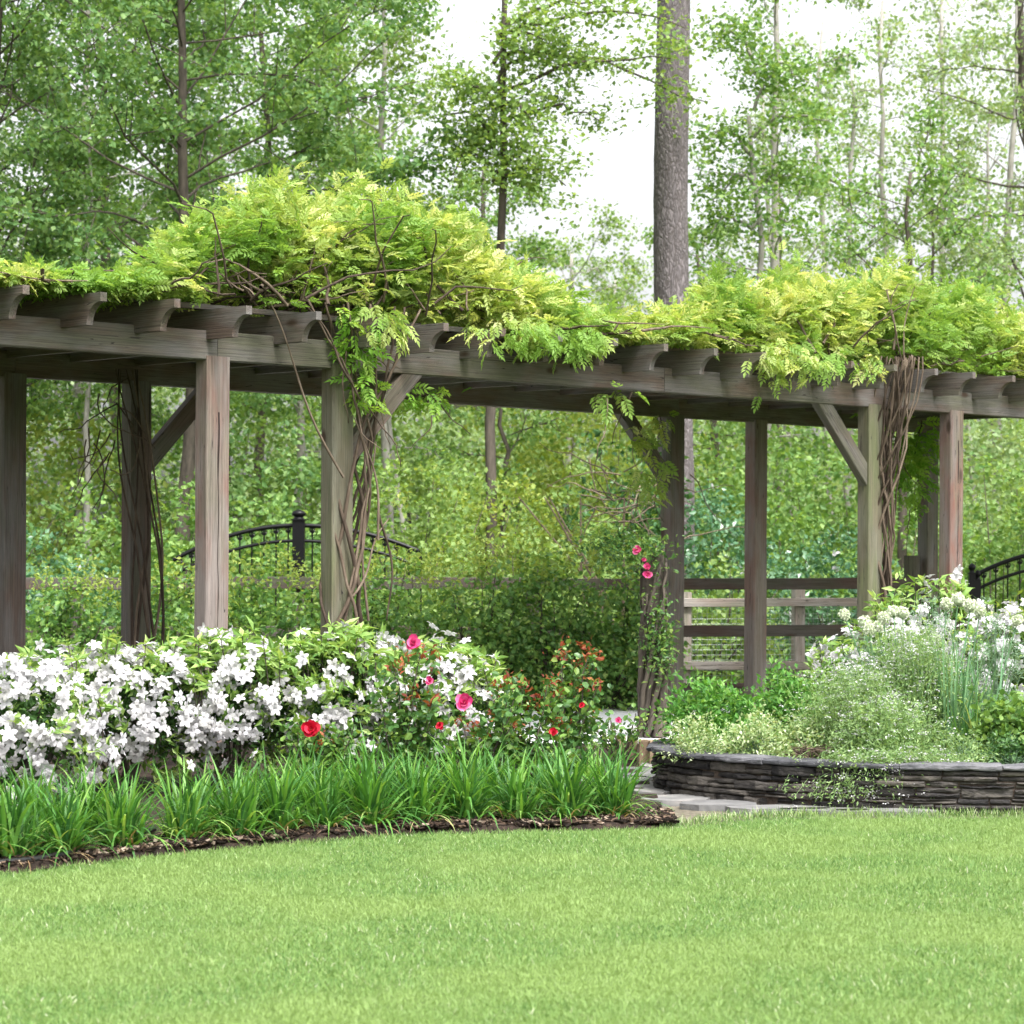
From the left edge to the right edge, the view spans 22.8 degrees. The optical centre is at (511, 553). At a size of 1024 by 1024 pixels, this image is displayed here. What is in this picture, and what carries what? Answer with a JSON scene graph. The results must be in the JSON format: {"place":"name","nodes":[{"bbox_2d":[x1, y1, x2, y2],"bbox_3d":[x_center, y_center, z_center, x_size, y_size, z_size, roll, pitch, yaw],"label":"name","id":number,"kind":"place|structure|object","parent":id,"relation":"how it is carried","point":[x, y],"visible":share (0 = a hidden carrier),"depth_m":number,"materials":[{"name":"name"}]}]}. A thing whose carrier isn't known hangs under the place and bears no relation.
{"place":"outdoors","nodes":[
{"label":"outdoors","id":0,"kind":"place"},
{"bbox_2d":[103,706,729,742],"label":"path","id":1,"kind":"structure","parent":0,"point":[621,713],"depth_m":22.25,"materials":[{"name":"grey stone"}]},
{"bbox_2d":[294,538,470,682],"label":"shrub","id":2,"kind":"object","parent":1,"relation":"on","point":[397,605],"visible":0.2,"depth_m":23.57,"materials":[{"name":"green plant"}]},
{"bbox_2d":[400,532,568,710],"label":"shrub","id":3,"kind":"object","parent":1,"relation":"on","point":[485,635],"visible":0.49,"depth_m":23.71,"materials":[{"name":"green plant"}]},
{"bbox_2d":[475,513,631,709],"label":"shrub","id":4,"kind":"object","parent":1,"relation":"on","point":[540,616],"visible":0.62,"depth_m":23.81,"materials":[{"name":"green plant"}]},
{"bbox_2d":[538,531,695,710],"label":"shrub","id":5,"kind":"object","parent":1,"relation":"on","point":[630,676],"visible":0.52,"depth_m":23.89,"materials":[{"name":"green plant"}]},
{"bbox_2d":[565,515,687,737],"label":"climbing rose","id":6,"kind":"object","parent":1,"relation":"on","point":[654,670],"visible":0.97,"depth_m":20.17,"materials":[{"name":"green plant"}]},
{"bbox_2d":[0,812,1023,1023],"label":"lawn","id":7,"kind":"structure","parent":0,"point":[525,972],"depth_m":9.41,"materials":[{"name":"green plant"}]},
{"bbox_2d":[0,0,1023,570],"label":"sky","id":8,"kind":"structure","parent":0,"point":[624,172],"materials":[{"name":"white"}]},
{"bbox_2d":[182,572,1013,841],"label":"ground","id":9,"kind":"structure","parent":0,"point":[694,696],"depth_m":26.19,"materials":[{"name":"brown soil"}]},
{"bbox_2d":[0,108,174,616],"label":"sapling","id":10,"kind":"object","parent":9,"relation":"on","point":[87,405],"visible":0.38,"depth_m":33.85,"materials":[{"name":"green plant"}]},
{"bbox_2d":[26,556,151,709],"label":"shrub","id":11,"kind":"object","parent":9,"relation":"on","point":[53,627],"visible":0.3,"depth_m":23.04,"materials":[{"name":"green plant"}]},
{"bbox_2d":[26,381,174,612],"bbox_3d":[-7.226,-0.776,35.980,5.278,4.600,4.486,0,0,0],"label":"tree","id":12,"kind":"object","parent":9,"relation":"on","point":[38,435],"visible":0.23,"depth_m":35.75,"materials":[{"name":"green plant"}]},
{"bbox_2d":[0,0,232,430],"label":"tree","id":13,"kind":"object","parent":9,"relation":"on","point":[36,156],"visible":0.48,"depth_m":34.48,"materials":[{"name":"green plant"}]},
{"bbox_2d":[26,384,241,621],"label":"tree","id":14,"kind":"object","parent":9,"relation":"on","point":[54,470],"visible":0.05,"depth_m":40.55,"materials":[{"name":"green plant"}]},
{"bbox_2d":[0,0,289,594],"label":"tree","id":15,"kind":"object","parent":9,"relation":"on","point":[205,83],"visible":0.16,"depth_m":37.99,"materials":[{"name":"green plant"}]},
{"bbox_2d":[0,0,298,555],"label":"tree","id":16,"kind":"object","parent":9,"relation":"on","point":[107,197],"visible":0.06,"depth_m":45.78,"materials":[{"name":"green plant"}]},
{"bbox_2d":[27,468,273,651],"bbox_3d":[-4.371,0.205,28.937,3.265,2.646,2.652,0,0,-26],"label":"shrub","id":17,"kind":"object","parent":9,"relation":"on","point":[175,544],"visible":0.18,"depth_m":28.87,"materials":[{"name":"green plant"}]},
{"bbox_2d":[81,551,235,651],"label":"shrub","id":18,"kind":"object","parent":9,"relation":"on","point":[183,628],"visible":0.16,"depth_m":23.21,"materials":[{"name":"green plant"}]},
{"bbox_2d":[35,384,358,622],"bbox_3d":[-4.861,-0.982,37.973,4.948,4.984,4.676,0,0,-39],"label":"tree","id":19,"kind":"object","parent":9,"relation":"on","point":[238,408],"visible":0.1,"depth_m":37.84,"materials":[{"name":"green plant"}]},
{"bbox_2d":[0,0,476,620],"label":"tree","id":20,"kind":"object","parent":9,"relation":"on","point":[160,122],"visible":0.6,"depth_m":32.67,"materials":[{"name":"green plant"}]},
{"bbox_2d":[180,540,320,702],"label":"shrub","id":21,"kind":"object","parent":9,"relation":"on","point":[263,620],"visible":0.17,"depth_m":23.40,"materials":[{"name":"green plant"}]},
{"bbox_2d":[152,481,373,625],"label":"shrub","id":22,"kind":"object","parent":9,"relation":"on","point":[279,496],"visible":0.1,"depth_m":29.29,"materials":[{"name":"green plant"}]},
{"bbox_2d":[108,0,427,568],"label":"tree","id":23,"kind":"object","parent":9,"relation":"on","point":[292,39],"visible":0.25,"depth_m":42.58,"materials":[{"name":"green plant"}]},
{"bbox_2d":[166,414,416,625],"bbox_3d":[-2.847,-0.144,33.086,3.169,3.353,2.772,0,0,-27],"label":"shrub","id":24,"kind":"object","parent":9,"relation":"on","point":[307,469],"visible":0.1,"depth_m":32.86,"materials":[{"name":"green plant"}]},
{"bbox_2d":[172,509,423,638],"bbox_3d":[-2.300,0.480,27.300,2.712,1.920,0.162,0,0,0],"label":"arched railing","id":25,"kind":"object","parent":9,"relation":"on","point":[298,525],"visible":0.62,"depth_m":27.29,"materials":[{"name":"black metal"}]},
{"bbox_2d":[0,157,664,759],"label":"wisteria","id":26,"kind":"object","parent":9,"relation":"on","point":[386,257],"visible":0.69,"depth_m":17.37,"materials":[{"name":"green plant"}]},
{"bbox_2d":[0,742,672,874],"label":"mulch bed","id":27,"kind":"object","parent":9,"relation":"on","point":[139,853],"visible":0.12,"depth_m":13.38,"materials":[{"name":"brown soil"}]},
{"bbox_2d":[0,769,78,872],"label":"daylily clump","id":28,"kind":"object","parent":27,"relation":"on","point":[19,812],"visible":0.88,"depth_m":11.68,"materials":[{"name":"green plant"}]},
{"bbox_2d":[0,638,127,807],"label":"azalea","id":29,"kind":"object","parent":27,"relation":"on","point":[27,722],"visible":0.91,"depth_m":13.97,"materials":[{"name":"white plant"}]},
{"bbox_2d":[18,763,129,865],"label":"daylily clump","id":30,"kind":"object","parent":27,"relation":"on","point":[71,835],"visible":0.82,"depth_m":11.84,"materials":[{"name":"green plant"}]},
{"bbox_2d":[60,369,164,740],"bbox_3d":[-2.972,0.032,18.860,0.852,2.813,0.688,0,0,-26],"label":"climbing vine","id":31,"kind":"object","parent":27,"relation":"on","point":[160,552],"visible":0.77,"depth_m":18.94,"materials":[{"name":"brown plant"}]},
{"bbox_2d":[66,764,192,857],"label":"daylily clump","id":32,"kind":"object","parent":27,"relation":"on","point":[124,811],"visible":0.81,"depth_m":12.14,"materials":[{"name":"green plant"}]},
{"bbox_2d":[32,628,235,793],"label":"azalea","id":33,"kind":"object","parent":27,"relation":"on","point":[119,667],"visible":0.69,"depth_m":14.89,"materials":[{"name":"white plant"}]},
{"bbox_2d":[137,758,254,852],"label":"daylily clump","id":34,"kind":"object","parent":27,"relation":"on","point":[184,825],"visible":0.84,"depth_m":12.47,"materials":[{"name":"green plant"}]},
{"bbox_2d":[125,616,324,788],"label":"azalea","id":35,"kind":"object","parent":27,"relation":"on","point":[230,653],"visible":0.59,"depth_m":15.15,"materials":[{"name":"white plant"}]},
{"bbox_2d":[176,751,293,845],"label":"daylily clump","id":36,"kind":"object","parent":27,"relation":"on","point":[242,799],"visible":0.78,"depth_m":12.61,"materials":[{"name":"green plant"}]},
{"bbox_2d":[278,715,369,782],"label":"rose bush","id":37,"kind":"object","parent":27,"relation":"on","point":[306,731],"visible":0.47,"depth_m":14.45,"materials":[{"name":"green plant"}]},
{"bbox_2d":[235,614,421,774],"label":"azalea","id":38,"kind":"object","parent":27,"relation":"on","point":[338,677],"visible":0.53,"depth_m":15.27,"materials":[{"name":"white plant"}]},
{"bbox_2d":[286,751,390,838],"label":"daylily clump","id":39,"kind":"object","parent":27,"relation":"on","point":[330,796],"visible":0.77,"depth_m":13.03,"materials":[{"name":"green plant"}]},
{"bbox_2d":[0,806,679,868],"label":"bark mulch","id":40,"kind":"object","parent":27,"relation":"on","point":[666,815],"visible":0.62,"depth_m":13.01,"materials":[{"name":"brown wood"}]},
{"bbox_2d":[214,740,337,841],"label":"daylily clump","id":41,"kind":"object","parent":40,"relation":"on","point":[285,794],"visible":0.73,"depth_m":12.81,"materials":[{"name":"green plant"}]},
{"bbox_2d":[290,718,443,836],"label":"daylily clump","id":42,"kind":"object","parent":27,"relation":"on","point":[370,792],"visible":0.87,"depth_m":13.13,"materials":[{"name":"green plant"}]},
{"bbox_2d":[357,634,455,783],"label":"rose bush","id":43,"kind":"object","parent":27,"relation":"on","point":[406,732],"visible":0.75,"depth_m":14.68,"materials":[{"name":"green plant"}]},
{"bbox_2d":[368,741,467,831],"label":"daylily clump","id":44,"kind":"object","parent":27,"relation":"on","point":[424,793],"visible":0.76,"depth_m":13.33,"materials":[{"name":"green plant"}]},
{"bbox_2d":[358,621,527,781],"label":"azalea","id":45,"kind":"object","parent":27,"relation":"on","point":[471,675],"visible":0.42,"depth_m":15.35,"materials":[{"name":"white plant"}]},
{"bbox_2d":[402,722,538,829],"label":"daylily clump","id":46,"kind":"object","parent":27,"relation":"on","point":[464,798],"visible":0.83,"depth_m":13.42,"materials":[{"name":"green plant"}]},
{"bbox_2d":[424,671,531,789],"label":"rose bush","id":47,"kind":"object","parent":27,"relation":"on","point":[501,717],"visible":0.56,"depth_m":14.53,"materials":[{"name":"green plant"}]},
{"bbox_2d":[483,668,584,796],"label":"rose bush","id":48,"kind":"object","parent":27,"relation":"on","point":[549,715],"visible":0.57,"depth_m":14.79,"materials":[{"name":"green plant"}]},
{"bbox_2d":[503,727,628,828],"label":"daylily clump","id":49,"kind":"object","parent":27,"relation":"on","point":[572,794],"visible":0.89,"depth_m":13.53,"materials":[{"name":"green plant"}]},
{"bbox_2d":[533,633,610,781],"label":"rose bush","id":50,"kind":"object","parent":27,"relation":"on","point":[577,734],"visible":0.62,"depth_m":15.27,"materials":[{"name":"green plant"}]},
{"bbox_2d":[569,738,686,818],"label":"daylily clump","id":51,"kind":"object","parent":27,"relation":"on","point":[625,793],"visible":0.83,"depth_m":13.63,"materials":[{"name":"green plant"}]},
{"bbox_2d":[237,0,453,414],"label":"tree","id":52,"kind":"object","parent":9,"relation":"on","point":[371,119],"visible":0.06,"depth_m":46.34,"materials":[{"name":"green plant"}]},
{"bbox_2d":[285,0,482,599],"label":"tree","id":53,"kind":"object","parent":9,"relation":"on","point":[385,58],"visible":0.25,"depth_m":36.09,"materials":[{"name":"green plant"}]},
{"bbox_2d":[306,448,522,642],"bbox_3d":[-1.209,0.130,30.023,2.729,2.780,2.765,0,0,-33],"label":"shrub","id":54,"kind":"object","parent":9,"relation":"on","point":[417,536],"visible":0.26,"depth_m":30.05,"materials":[{"name":"green plant"}]},
{"bbox_2d":[267,402,579,610],"bbox_3d":[-1.103,-0.848,37.903,5.503,4.817,4.390,0,0,0],"label":"tree","id":55,"kind":"object","parent":9,"relation":"on","point":[399,431],"visible":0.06,"depth_m":37.74,"materials":[{"name":"green plant"}]},
{"bbox_2d":[26,556,921,696],"bbox_3d":[-0.999,0.771,24.818,10.609,1.550,0.180,0,0,-13],"label":"rail fence","id":56,"kind":"object","parent":9,"relation":"on","point":[912,566],"visible":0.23,"depth_m":25.42,"materials":[{"name":"brown wood"}]},
{"bbox_2d":[364,456,589,651],"bbox_3d":[-0.601,0.132,32.509,3.277,2.786,2.929,0,0,0],"label":"shrub","id":57,"kind":"object","parent":9,"relation":"on","point":[517,489],"visible":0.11,"depth_m":32.48,"materials":[{"name":"green plant"}]},
{"bbox_2d":[396,404,592,573],"bbox_3d":[-0.273,-0.606,35.319,2.563,4.311,2.239,0,0,-35],"label":"sapling","id":58,"kind":"object","parent":9,"relation":"on","point":[520,432],"visible":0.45,"depth_m":35.32,"materials":[{"name":"green plant"}]},
{"bbox_2d":[427,168,576,499],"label":"tree","id":59,"kind":"object","parent":9,"relation":"on","point":[494,222],"visible":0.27,"depth_m":44.36,"materials":[{"name":"green plant"}]},
{"bbox_2d":[403,513,616,674],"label":"shrub","id":60,"kind":"object","parent":9,"relation":"on","point":[473,535],"visible":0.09,"depth_m":28.81,"materials":[{"name":"green plant"}]},
{"bbox_2d":[0,285,1023,770],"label":"pergola","id":61,"kind":"object","parent":9,"relation":"on","point":[212,355],"visible":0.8,"depth_m":19.05,"materials":[{"name":"brown wood"}]},
{"bbox_2d":[325,301,470,466],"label":"climbing vine","id":62,"kind":"object","parent":61,"relation":"attached to","point":[367,372],"visible":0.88,"depth_m":17.28,"materials":[{"name":"green plant"}]},
{"bbox_2d":[590,381,678,530],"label":"climbing vine","id":63,"kind":"object","parent":61,"relation":"hanging from","point":[641,444],"visible":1,"depth_m":22.60,"materials":[{"name":"green plant"}]},
{"bbox_2d":[850,413,939,553],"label":"climbing vine","id":64,"kind":"object","parent":61,"relation":"hanging from","point":[916,464],"visible":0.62,"depth_m":25.02,"materials":[{"name":"green plant"}]},
{"bbox_2d":[0,111,1023,598],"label":"wood","id":65,"kind":"object","parent":9,"relation":"on","point":[478,437],"visible":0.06,"depth_m":70.38,"materials":[{"name":"green plant"}]},
{"bbox_2d":[393,404,704,621],"bbox_3d":[0.525,-0.921,37.041,4.713,4.935,4.778,0,0,-40],"label":"tree","id":66,"kind":"object","parent":9,"relation":"on","point":[558,447],"visible":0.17,"depth_m":36.98,"materials":[{"name":"green plant"}]},
{"bbox_2d":[372,0,726,611],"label":"tree","id":67,"kind":"object","parent":9,"relation":"on","point":[491,126],"visible":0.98,"depth_m":32.30,"materials":[{"name":"green plant"}]},
{"bbox_2d":[445,198,693,599],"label":"tree","id":68,"kind":"object","parent":9,"relation":"on","point":[630,260],"visible":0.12,"depth_m":51.85,"materials":[{"name":"green plant"}]},
{"bbox_2d":[525,428,718,622],"bbox_3d":[1.483,-0.035,32.917,2.583,3.168,2.582,0,0,42],"label":"shrub","id":69,"kind":"object","parent":9,"relation":"on","point":[648,512],"visible":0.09,"depth_m":32.69,"materials":[{"name":"green plant"}]},
{"bbox_2d":[518,418,744,678],"bbox_3d":[1.371,-0.087,28.921,2.609,3.114,2.869,0,0,0],"label":"bare bush","id":70,"kind":"object","parent":9,"relation":"on","point":[624,508],"visible":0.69,"depth_m":28.99,"materials":[{"name":"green plant"}]},
{"bbox_2d":[653,0,694,577],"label":"pine tree","id":71,"kind":"object","parent":9,"relation":"on","point":[670,239],"visible":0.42,"depth_m":33.80,"materials":[{"name":"brown plant"}]},
{"bbox_2d":[625,550,790,682],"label":"shrub","id":72,"kind":"object","parent":9,"relation":"on","point":[712,617],"visible":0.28,"depth_m":28.32,"materials":[{"name":"green plant"}]},
{"bbox_2d":[633,479,830,659],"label":"shrub","id":73,"kind":"object","parent":9,"relation":"on","point":[699,553],"visible":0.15,"depth_m":30.99,"materials":[{"name":"green plant"}]},
{"bbox_2d":[613,421,857,640],"bbox_3d":[3.237,-0.715,37.911,4.555,4.583,3.909,0,0,0],"label":"tree","id":74,"kind":"object","parent":9,"relation":"on","point":[730,454],"visible":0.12,"depth_m":37.84,"materials":[{"name":"green plant"}]},
{"bbox_2d":[688,1,875,279],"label":"tree","id":75,"kind":"object","parent":9,"relation":"on","point":[777,69],"visible":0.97,"depth_m":34.79,"materials":[{"name":"green plant"}]},
{"bbox_2d":[554,237,1023,629],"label":"wisteria","id":76,"kind":"object","parent":9,"relation":"on","point":[881,319],"visible":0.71,"depth_m":21.29,"materials":[{"name":"green plant"}]},
{"bbox_2d":[686,451,899,652],"bbox_3d":[3.818,0.087,32.979,2.993,2.894,2.954,0,0,43],"label":"shrub","id":77,"kind":"object","parent":9,"relation":"on","point":[800,467],"visible":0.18,"depth_m":32.83,"materials":[{"name":"green plant"}]},
{"bbox_2d":[688,0,898,461],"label":"tree","id":78,"kind":"object","parent":9,"relation":"on","point":[775,143],"visible":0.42,"depth_m":39.89,"materials":[{"name":"green plant"}]},
{"bbox_2d":[684,590,902,683],"bbox_3d":[3.090,0.969,27.368,2.694,1.190,0.173,0,0,-15],"label":"rail fence","id":79,"kind":"object","parent":9,"relation":"on","point":[797,601],"visible":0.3,"depth_m":27.22,"materials":[{"name":"brown wood"}]},
{"bbox_2d":[726,21,913,574],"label":"tree","id":80,"kind":"object","parent":9,"relation":"on","point":[792,44],"visible":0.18,"depth_m":50.11,"materials":[{"name":"green plant"}]},
{"bbox_2d":[738,522,903,679],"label":"shrub","id":81,"kind":"object","parent":9,"relation":"on","point":[814,556],"visible":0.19,"depth_m":29.41,"materials":[{"name":"green plant"}]},
{"bbox_2d":[662,806,1023,827],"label":"stone path","id":82,"kind":"structure","parent":9,"relation":"on","point":[678,811],"depth_m":14.19,"materials":[{"name":"stone"}]},
{"bbox_2d":[646,731,1023,814],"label":"stone planter","id":83,"kind":"object","parent":82,"relation":"on","point":[979,786],"visible":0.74,"depth_m":14.41,"materials":[{"name":"stone"}]},
{"bbox_2d":[641,665,784,751],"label":"herb plant","id":84,"kind":"object","parent":83,"relation":"in","point":[705,702],"visible":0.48,"depth_m":15.70,"materials":[{"name":"green plant"}]},
{"bbox_2d":[709,700,798,756],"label":"groundcover plant","id":85,"kind":"object","parent":83,"relation":"in","point":[759,742],"visible":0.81,"depth_m":15.04,"materials":[{"name":"green plant"}]},
{"bbox_2d":[741,655,827,739],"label":"herb plant","id":86,"kind":"object","parent":83,"relation":"in","point":[778,691],"visible":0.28,"depth_m":16.22,"materials":[{"name":"green plant"}]},
{"bbox_2d":[771,651,942,758],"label":"frothy plant","id":87,"kind":"object","parent":83,"relation":"in","point":[831,707],"visible":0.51,"depth_m":15.15,"materials":[{"name":"green plant"}]},
{"bbox_2d":[769,685,1004,807],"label":"frothy plant","id":88,"kind":"object","parent":83,"relation":"in","point":[899,745],"visible":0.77,"depth_m":14.65,"materials":[{"name":"green plant"}]},
{"bbox_2d":[842,614,1020,750],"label":"frothy plant","id":89,"kind":"object","parent":83,"relation":"in","point":[926,664],"visible":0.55,"depth_m":15.36,"materials":[{"name":"green plant"}]},
{"bbox_2d":[902,621,1011,750],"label":"onion leaves","id":90,"kind":"object","parent":83,"relation":"in","point":[954,702],"visible":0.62,"depth_m":15.26,"materials":[{"name":"green plant"}]},
{"bbox_2d":[957,684,1023,759],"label":"herb plant","id":91,"kind":"object","parent":83,"relation":"in","point":[999,714],"visible":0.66,"depth_m":14.93,"materials":[{"name":"green plant"}]},
{"bbox_2d":[717,426,994,624],"bbox_3d":[5.577,-0.689,40.060,4.627,4.524,4.537,0,0,38],"label":"tree","id":92,"kind":"object","parent":9,"relation":"on","point":[836,544],"visible":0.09,"depth_m":39.76,"materials":[{"name":"green plant"}]},
{"bbox_2d":[800,62,912,570],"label":"sapling","id":93,"kind":"object","parent":9,"relation":"on","point":[854,106],"visible":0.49,"depth_m":43.86,"materials":[{"name":"green plant"}]},
{"bbox_2d":[779,0,980,506],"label":"tree","id":94,"kind":"object","parent":9,"relation":"on","point":[883,134],"visible":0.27,"depth_m":46.00,"materials":[{"name":"green plant"}]},
{"bbox_2d":[797,92,1022,593],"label":"tree","id":95,"kind":"object","parent":9,"relation":"on","point":[856,193],"visible":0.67,"depth_m":37.76,"materials":[{"name":"green plant"}]},
{"bbox_2d":[831,0,1021,301],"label":"tree","id":96,"kind":"object","parent":9,"relation":"on","point":[940,20],"visible":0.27,"depth_m":51.91,"materials":[{"name":"green plant"}]},
{"bbox_2d":[862,564,994,657],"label":"azalea","id":97,"kind":"object","parent":9,"relation":"on","point":[954,580],"visible":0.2,"depth_m":18.14,"materials":[{"name":"white plant"}]},
{"bbox_2d":[872,115,991,519],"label":"sapling","id":98,"kind":"object","parent":9,"relation":"on","point":[965,139],"visible":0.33,"depth_m":43.04,"materials":[{"name":"green plant"}]},
{"bbox_2d":[844,418,1023,612],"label":"tree","id":99,"kind":"object","parent":9,"relation":"on","point":[996,434],"visible":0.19,"depth_m":37.80,"materials":[{"name":"green plant"}]},
{"bbox_2d":[858,0,1023,585],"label":"tree","id":100,"kind":"object","parent":9,"relation":"on","point":[1008,193],"visible":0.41,"depth_m":43.85,"materials":[{"name":"green plant"}]},
{"bbox_2d":[882,0,1023,489],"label":"tree","id":101,"kind":"object","parent":9,"relation":"on","point":[1006,252],"visible":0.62,"depth_m":41.15,"materials":[{"name":"green plant"}]},
{"bbox_2d":[896,434,1023,651],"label":"shrub","id":102,"kind":"object","parent":9,"relation":"on","point":[988,553],"visible":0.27,"depth_m":30.34,"materials":[{"name":"green plant"}]},
{"bbox_2d":[932,598,1023,711],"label":"azalea","id":103,"kind":"object","parent":9,"relation":"on","point":[1011,609],"visible":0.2,"depth_m":17.35,"materials":[{"name":"white plant"}]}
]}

